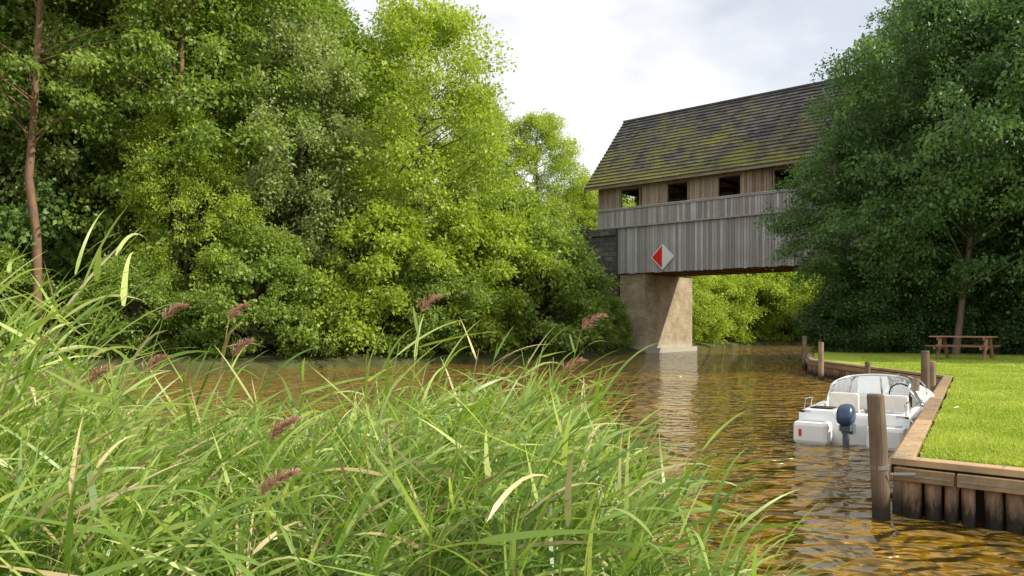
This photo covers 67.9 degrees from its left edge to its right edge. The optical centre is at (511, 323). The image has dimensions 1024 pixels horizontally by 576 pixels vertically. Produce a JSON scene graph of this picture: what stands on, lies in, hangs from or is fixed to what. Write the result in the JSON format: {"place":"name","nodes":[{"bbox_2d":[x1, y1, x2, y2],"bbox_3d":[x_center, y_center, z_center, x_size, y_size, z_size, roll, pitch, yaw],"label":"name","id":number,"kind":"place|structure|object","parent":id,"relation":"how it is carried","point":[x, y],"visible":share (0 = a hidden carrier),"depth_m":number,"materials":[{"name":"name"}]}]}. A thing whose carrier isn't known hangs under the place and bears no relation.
{"place":"outdoors","nodes":[
{"label":"outdoors","id":0,"kind":"place"},
{"bbox_2d":[0,345,1023,575],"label":"water","id":1,"kind":"structure","parent":0,"point":[770,388],"depth_m":11.00,"materials":[{"name":"brown liquid"}]},
{"bbox_2d":[802,336,806,368],"bbox_3d":[11.002,1.575,28.600,0.176,2.250,0.178,0,0,0],"label":"mooring post","id":2,"kind":"object","parent":1,"relation":"in","point":[804,350],"visible":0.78,"depth_m":28.53,"materials":[{"name":"brown wood"}]},
{"bbox_2d":[818,342,823,379],"bbox_3d":[9.352,1.625,23.000,0.165,2.150,0.168,0,0,0],"label":"mooring post","id":3,"kind":"object","parent":1,"relation":"in","point":[820,360],"visible":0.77,"depth_m":22.94,"materials":[{"name":"brown wood"}]},
{"bbox_2d":[865,362,869,373],"bbox_3d":[9.452,1.850,20.200,0.145,1.700,0.147,0,0,0],"label":"mooring post","id":4,"kind":"object","parent":1,"relation":"in","point":[867,367],"visible":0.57,"depth_m":20.14,"materials":[{"name":"brown wood"}]},
{"bbox_2d":[793,374,957,450],"bbox_3d":[5.755,1.408,11.696,2.013,1.212,5.462,0,0,37],"label":"motor boat","id":5,"kind":"object","parent":1,"relation":"on","point":[839,414],"visible":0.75,"depth_m":11.07,"materials":[{"name":"plastic"}]},
{"bbox_2d":[867,393,915,520],"bbox_3d":[3.286,1.656,6.619,0.377,2.091,0.158,0,0,0],"label":"mooring post","id":6,"kind":"object","parent":1,"relation":"in","point":[879,472],"visible":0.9,"depth_m":6.56,"materials":[{"name":"brown wood"}]},
{"bbox_2d":[912,378,919,393],"bbox_3d":[6.851,1.810,12.900,0.124,1.780,0.126,0,0,0],"label":"mooring post","id":7,"kind":"object","parent":1,"relation":"in","point":[916,383],"visible":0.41,"depth_m":12.85,"materials":[{"name":"brown wood"}]},
{"bbox_2d":[921,351,929,389],"bbox_3d":[8.022,1.610,14.750,0.155,2.180,0.157,0,0,0],"label":"mooring post","id":8,"kind":"object","parent":1,"relation":"in","point":[925,367],"visible":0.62,"depth_m":14.69,"materials":[{"name":"brown wood"}]},
{"bbox_2d":[930,361,935,391],"bbox_3d":[8.452,1.725,15.300,0.155,1.950,0.158,0,0,0],"label":"mooring post","id":9,"kind":"object","parent":1,"relation":"in","point":[932,375],"visible":0.35,"depth_m":15.23,"materials":[{"name":"brown wood"}]},
{"bbox_2d":[0,215,1023,575],"bbox_3d":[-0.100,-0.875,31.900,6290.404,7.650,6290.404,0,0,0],"label":"ground","id":10,"kind":"structure","parent":0,"point":[268,359],"depth_m":30.81,"materials":[{"name":"soil"}]},
{"bbox_2d":[0,242,72,353],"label":"riverside bush","id":11,"kind":"object","parent":10,"relation":"on","point":[23,279],"visible":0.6,"depth_m":27.68,"materials":[{"name":"green plant"}]},
{"bbox_2d":[0,0,127,250],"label":"broadleaf tree","id":12,"kind":"object","parent":10,"relation":"on","point":[11,181],"visible":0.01,"depth_m":32.43,"materials":[{"name":"green plant"}]},
{"bbox_2d":[0,0,154,341],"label":"broadleaf tree","id":13,"kind":"object","parent":10,"relation":"on","point":[18,217],"visible":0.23,"depth_m":30.70,"materials":[{"name":"green plant"}]},
{"bbox_2d":[0,0,178,352],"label":"pine tree","id":14,"kind":"object","parent":10,"relation":"on","point":[35,133],"visible":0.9,"depth_m":28.27,"materials":[{"name":"green plant"}]},
{"bbox_2d":[0,0,194,335],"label":"poplar tree","id":15,"kind":"object","parent":10,"relation":"on","point":[71,153],"visible":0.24,"depth_m":30.76,"materials":[{"name":"green plant"}]},
{"bbox_2d":[48,251,216,357],"bbox_3d":[-14.490,-0.466,29.126,6.362,4.575,5.134,0,0,-2],"label":"riverside bush","id":16,"kind":"object","parent":10,"relation":"on","point":[137,276],"visible":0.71,"depth_m":28.19,"materials":[{"name":"green plant"}]},
{"bbox_2d":[29,19,252,323],"bbox_3d":[-21.846,-10.848,43.382,17.981,23.808,17.174,0,0,-17],"label":"broadleaf tree","id":17,"kind":"object","parent":10,"relation":"on","point":[120,107],"depth_m":38.96,"materials":[{"name":"green plant"}]},
{"bbox_2d":[0,0,307,339],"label":"broadleaf tree","id":18,"kind":"object","parent":10,"relation":"on","point":[102,228],"visible":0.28,"depth_m":30.51,"materials":[{"name":"green plant"}]},
{"bbox_2d":[67,0,286,342],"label":"pine tree","id":19,"kind":"object","parent":10,"relation":"on","point":[160,98],"visible":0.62,"depth_m":29.82,"materials":[{"name":"green plant"}]},
{"bbox_2d":[102,104,273,345],"bbox_3d":[-13.123,-3.944,31.545,7.906,10.303,6.826,0,0,41],"label":"broadleaf tree","id":20,"kind":"object","parent":10,"relation":"on","point":[234,202],"visible":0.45,"depth_m":29.81,"materials":[{"name":"green plant"}]},
{"bbox_2d":[170,219,339,358],"bbox_3d":[-10.542,-1.002,31.375,7.131,6.354,8.837,0,0,-18],"label":"riverside bush","id":21,"kind":"object","parent":10,"relation":"on","point":[278,248],"visible":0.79,"depth_m":29.53,"materials":[{"name":"green plant"}]},
{"bbox_2d":[107,0,405,261],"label":"broadleaf tree","id":22,"kind":"object","parent":10,"relation":"on","point":[285,92],"visible":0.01,"depth_m":41.55,"materials":[{"name":"green plant"}]},
{"bbox_2d":[105,0,418,334],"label":"broadleaf tree","id":23,"kind":"object","parent":10,"relation":"on","point":[322,10],"visible":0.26,"depth_m":32.93,"materials":[{"name":"green plant"}]},
{"bbox_2d":[187,12,406,332],"bbox_3d":[-9.684,-6.313,34.092,9.279,15.137,8.801,0,0,39],"label":"poplar tree","id":24,"kind":"object","parent":10,"relation":"on","point":[300,43],"visible":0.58,"depth_m":32.05,"materials":[{"name":"green plant"}]},
{"bbox_2d":[253,271,388,356],"bbox_3d":[-8.116,-0.237,31.619,5.656,4.067,4.564,0,0,-27],"label":"riverside bush","id":25,"kind":"object","parent":10,"relation":"on","point":[299,313],"visible":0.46,"depth_m":30.48,"materials":[{"name":"green plant"}]},
{"bbox_2d":[257,189,485,357],"bbox_3d":[-6.062,-1.737,33.706,8.752,8.324,9.128,0,0,33],"label":"riverside bush","id":26,"kind":"object","parent":10,"relation":"on","point":[393,240],"visible":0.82,"depth_m":31.62,"materials":[{"name":"green plant"}]},
{"bbox_2d":[298,76,455,280],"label":"broadleaf tree","id":27,"kind":"object","parent":10,"relation":"on","point":[411,155],"visible":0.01,"depth_m":41.46,"materials":[{"name":"green plant"}]},
{"bbox_2d":[366,72,444,221],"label":"broadleaf tree","id":28,"kind":"object","parent":10,"relation":"on","point":[421,125],"depth_m":59.68,"materials":[{"name":"green plant"}]},
{"bbox_2d":[286,0,555,337],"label":"broadleaf tree","id":29,"kind":"object","parent":10,"relation":"on","point":[409,37],"visible":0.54,"depth_m":34.77,"materials":[{"name":"green plant"}]},
{"bbox_2d":[0,207,843,575],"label":"reed bed","id":30,"kind":"object","parent":10,"relation":"on","point":[100,483],"visible":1,"depth_m":3.13,"materials":[{"name":"green plant"}]},
{"bbox_2d":[367,253,515,356],"bbox_3d":[-3.464,-0.588,33.928,7.423,5.338,5.990,0,0,-8],"label":"riverside bush","id":31,"kind":"object","parent":10,"relation":"on","point":[426,282],"visible":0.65,"depth_m":32.43,"materials":[{"name":"green plant"}]},
{"bbox_2d":[426,132,520,263],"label":"broadleaf tree","id":32,"kind":"object","parent":10,"relation":"on","point":[507,175],"visible":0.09,"depth_m":43.80,"materials":[{"name":"green plant"}]},
{"bbox_2d":[423,95,524,209],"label":"broadleaf tree","id":33,"kind":"object","parent":10,"relation":"on","point":[457,129],"visible":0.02,"depth_m":56.93,"materials":[{"name":"green plant"}]},
{"bbox_2d":[384,196,573,355],"bbox_3d":[-1.681,-1.804,36.491,8.752,8.324,9.128,0,0,22],"label":"riverside bush","id":34,"kind":"object","parent":10,"relation":"on","point":[509,226],"visible":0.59,"depth_m":34.64,"materials":[{"name":"green plant"}]},
{"bbox_2d":[477,108,597,230],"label":"broadleaf tree","id":35,"kind":"object","parent":10,"relation":"on","point":[550,140],"visible":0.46,"depth_m":55.76,"materials":[{"name":"green plant"}]},
{"bbox_2d":[459,180,617,349],"bbox_3d":[0.265,-2.618,40.774,11.311,10.167,9.128,0,0,38],"label":"riverside bush","id":36,"kind":"object","parent":10,"relation":"on","point":[537,198],"visible":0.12,"depth_m":39.07,"materials":[{"name":"green plant"}]},
{"bbox_2d":[466,219,629,356],"bbox_3d":[1.189,-1.415,38.713,8.557,7.625,10.604,0,0,23],"label":"riverside bush","id":37,"kind":"object","parent":10,"relation":"on","point":[588,270],"visible":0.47,"depth_m":36.64,"materials":[{"name":"green plant"}]},
{"bbox_2d":[535,226,605,345],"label":"riverside bush","id":38,"kind":"object","parent":10,"relation":"on","point":[582,245],"visible":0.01,"depth_m":42.22,"materials":[{"name":"green plant"}]},
{"bbox_2d":[548,183,597,230],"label":"broadleaf tree","id":39,"kind":"object","parent":10,"relation":"on","point":[586,204],"visible":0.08,"depth_m":58.46,"materials":[{"name":"green plant"}]},
{"bbox_2d":[548,288,622,351],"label":"riverside bush","id":40,"kind":"object","parent":10,"relation":"on","point":[612,338],"visible":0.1,"depth_m":40.50,"materials":[{"name":"green plant"}]},
{"bbox_2d":[563,194,635,229],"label":"broadleaf tree","id":41,"kind":"object","parent":10,"relation":"on","point":[626,203],"visible":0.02,"depth_m":61.60,"materials":[{"name":"green plant"}]},
{"bbox_2d":[594,295,638,350],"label":"riverside bush","id":42,"kind":"object","parent":10,"relation":"on","point":[618,310],"visible":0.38,"depth_m":42.60,"materials":[{"name":"green plant"}]},
{"bbox_2d":[692,289,717,345],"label":"riverside bush","id":43,"kind":"object","parent":10,"relation":"on","point":[699,321],"visible":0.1,"depth_m":50.64,"materials":[{"name":"green plant"}]},
{"bbox_2d":[681,275,740,344],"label":"riverside bush","id":44,"kind":"object","parent":10,"relation":"on","point":[700,285],"visible":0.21,"depth_m":52.65,"materials":[{"name":"green plant"}]},
{"bbox_2d":[692,274,754,345],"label":"riverside bush","id":45,"kind":"object","parent":10,"relation":"on","point":[727,284],"visible":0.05,"depth_m":56.61,"materials":[{"name":"green plant"}]},
{"bbox_2d":[707,274,771,344],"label":"riverside bush","id":46,"kind":"object","parent":10,"relation":"on","point":[741,316],"visible":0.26,"depth_m":58.32,"materials":[{"name":"green plant"}]},
{"bbox_2d":[721,273,806,341],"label":"riverside bush","id":47,"kind":"object","parent":10,"relation":"on","point":[762,331],"visible":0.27,"depth_m":60.76,"materials":[{"name":"green plant"}]},
{"bbox_2d":[563,71,978,353],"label":"covered wooden bridge","id":48,"kind":"structure","parent":10,"relation":"on","point":[697,181],"depth_m":42.89,"materials":[{"name":"grey wood"}]},
{"bbox_2d":[651,244,673,269],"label":"navigation sign","id":49,"kind":"object","parent":48,"relation":"attached to","point":[662,256],"visible":1,"depth_m":42.96,"materials":[{"name":"metal"}]},
{"bbox_2d":[748,271,822,341],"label":"riverside bush","id":50,"kind":"object","parent":10,"relation":"on","point":[783,332],"visible":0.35,"depth_m":61.35,"materials":[{"name":"green plant"}]},
{"bbox_2d":[779,270,838,339],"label":"riverside bush","id":51,"kind":"object","parent":10,"relation":"on","point":[807,286],"visible":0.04,"depth_m":61.12,"materials":[{"name":"green plant"}]},
{"bbox_2d":[806,352,1023,533],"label":"timber quay","id":52,"kind":"structure","parent":10,"relation":"on","point":[905,457],"depth_m":6.54,"materials":[{"name":"wood"}]},
{"bbox_2d":[809,0,1022,186],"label":"robinia tree","id":53,"kind":"object","parent":10,"relation":"on","point":[882,18],"visible":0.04,"depth_m":35.19,"materials":[{"name":"green plant"}]},
{"bbox_2d":[48,0,1021,229],"label":"sky","id":54,"kind":"structure","parent":0,"point":[598,64],"materials":[{"name":"white"}]},
{"bbox_2d":[814,351,1023,522],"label":"lawn ground","id":55,"kind":"structure","parent":0,"point":[850,357],"depth_m":20.74,"materials":[{"name":"green plant"}]},
{"bbox_2d":[790,293,876,354],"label":"hedge shrub","id":56,"kind":"object","parent":55,"relation":"on","point":[805,333],"visible":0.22,"depth_m":33.80,"materials":[{"name":"green plant"}]},
{"bbox_2d":[788,255,884,339],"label":"hedge shrub","id":57,"kind":"object","parent":55,"relation":"on","point":[827,284],"visible":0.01,"depth_m":36.27,"materials":[{"name":"green plant"}]},
{"bbox_2d":[795,275,917,352],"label":"hedge shrub","id":58,"kind":"object","parent":55,"relation":"on","point":[875,342],"visible":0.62,"depth_m":32.28,"materials":[{"name":"green plant"}]},
{"bbox_2d":[807,266,939,351],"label":"hedge shrub","id":59,"kind":"object","parent":55,"relation":"on","point":[919,321],"visible":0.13,"depth_m":32.32,"materials":[{"name":"green plant"}]},
{"bbox_2d":[753,107,1023,351],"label":"robinia tree","id":60,"kind":"object","parent":55,"relation":"on","point":[827,259],"visible":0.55,"depth_m":31.36,"materials":[{"name":"green plant"}]},
{"bbox_2d":[795,0,1023,354],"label":"robinia tree","id":61,"kind":"object","parent":55,"relation":"on","point":[932,16],"visible":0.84,"depth_m":28.84,"materials":[{"name":"green plant"}]},
{"bbox_2d":[862,276,974,352],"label":"hedge shrub","id":62,"kind":"object","parent":55,"relation":"on","point":[905,340],"visible":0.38,"depth_m":31.62,"materials":[{"name":"green plant"}]},
{"bbox_2d":[857,0,1023,297],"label":"robinia tree","id":63,"kind":"object","parent":55,"relation":"on","point":[1013,7],"visible":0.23,"depth_m":28.58,"materials":[{"name":"green plant"}]},
{"bbox_2d":[885,255,1022,353],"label":"hedge shrub","id":64,"kind":"object","parent":55,"relation":"on","point":[972,325],"visible":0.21,"depth_m":31.35,"materials":[{"name":"green plant"}]},
{"bbox_2d":[925,336,999,360],"bbox_3d":[15.298,0.826,25.798,1.900,0.832,1.735,0,0,42],"label":"picnic table","id":65,"kind":"object","parent":55,"relation":"on","point":[939,346],"visible":0.94,"depth_m":25.61,"materials":[{"name":"brown wood"}]},
{"bbox_2d":[923,236,1023,353],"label":"hedge shrub","id":66,"kind":"object","parent":55,"relation":"on","point":[1005,252],"visible":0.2,"depth_m":30.71,"materials":[{"name":"green plant"}]},
{"bbox_2d":[934,284,1023,354],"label":"hedge shrub","id":67,"kind":"object","parent":55,"relation":"on","point":[979,306],"visible":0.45,"depth_m":30.68,"materials":[{"name":"green plant"}]},
{"bbox_2d":[976,241,1023,353],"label":"hedge shrub","id":68,"kind":"object","parent":55,"relation":"on","point":[1005,322],"visible":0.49,"depth_m":30.07,"materials":[{"name":"green plant"}]},
{"bbox_2d":[861,355,1023,467],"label":"lawn grass","id":69,"kind":"structure","parent":0,"point":[983,423],"depth_m":10.52,"materials":[{"name":"green plant"}]}
]}

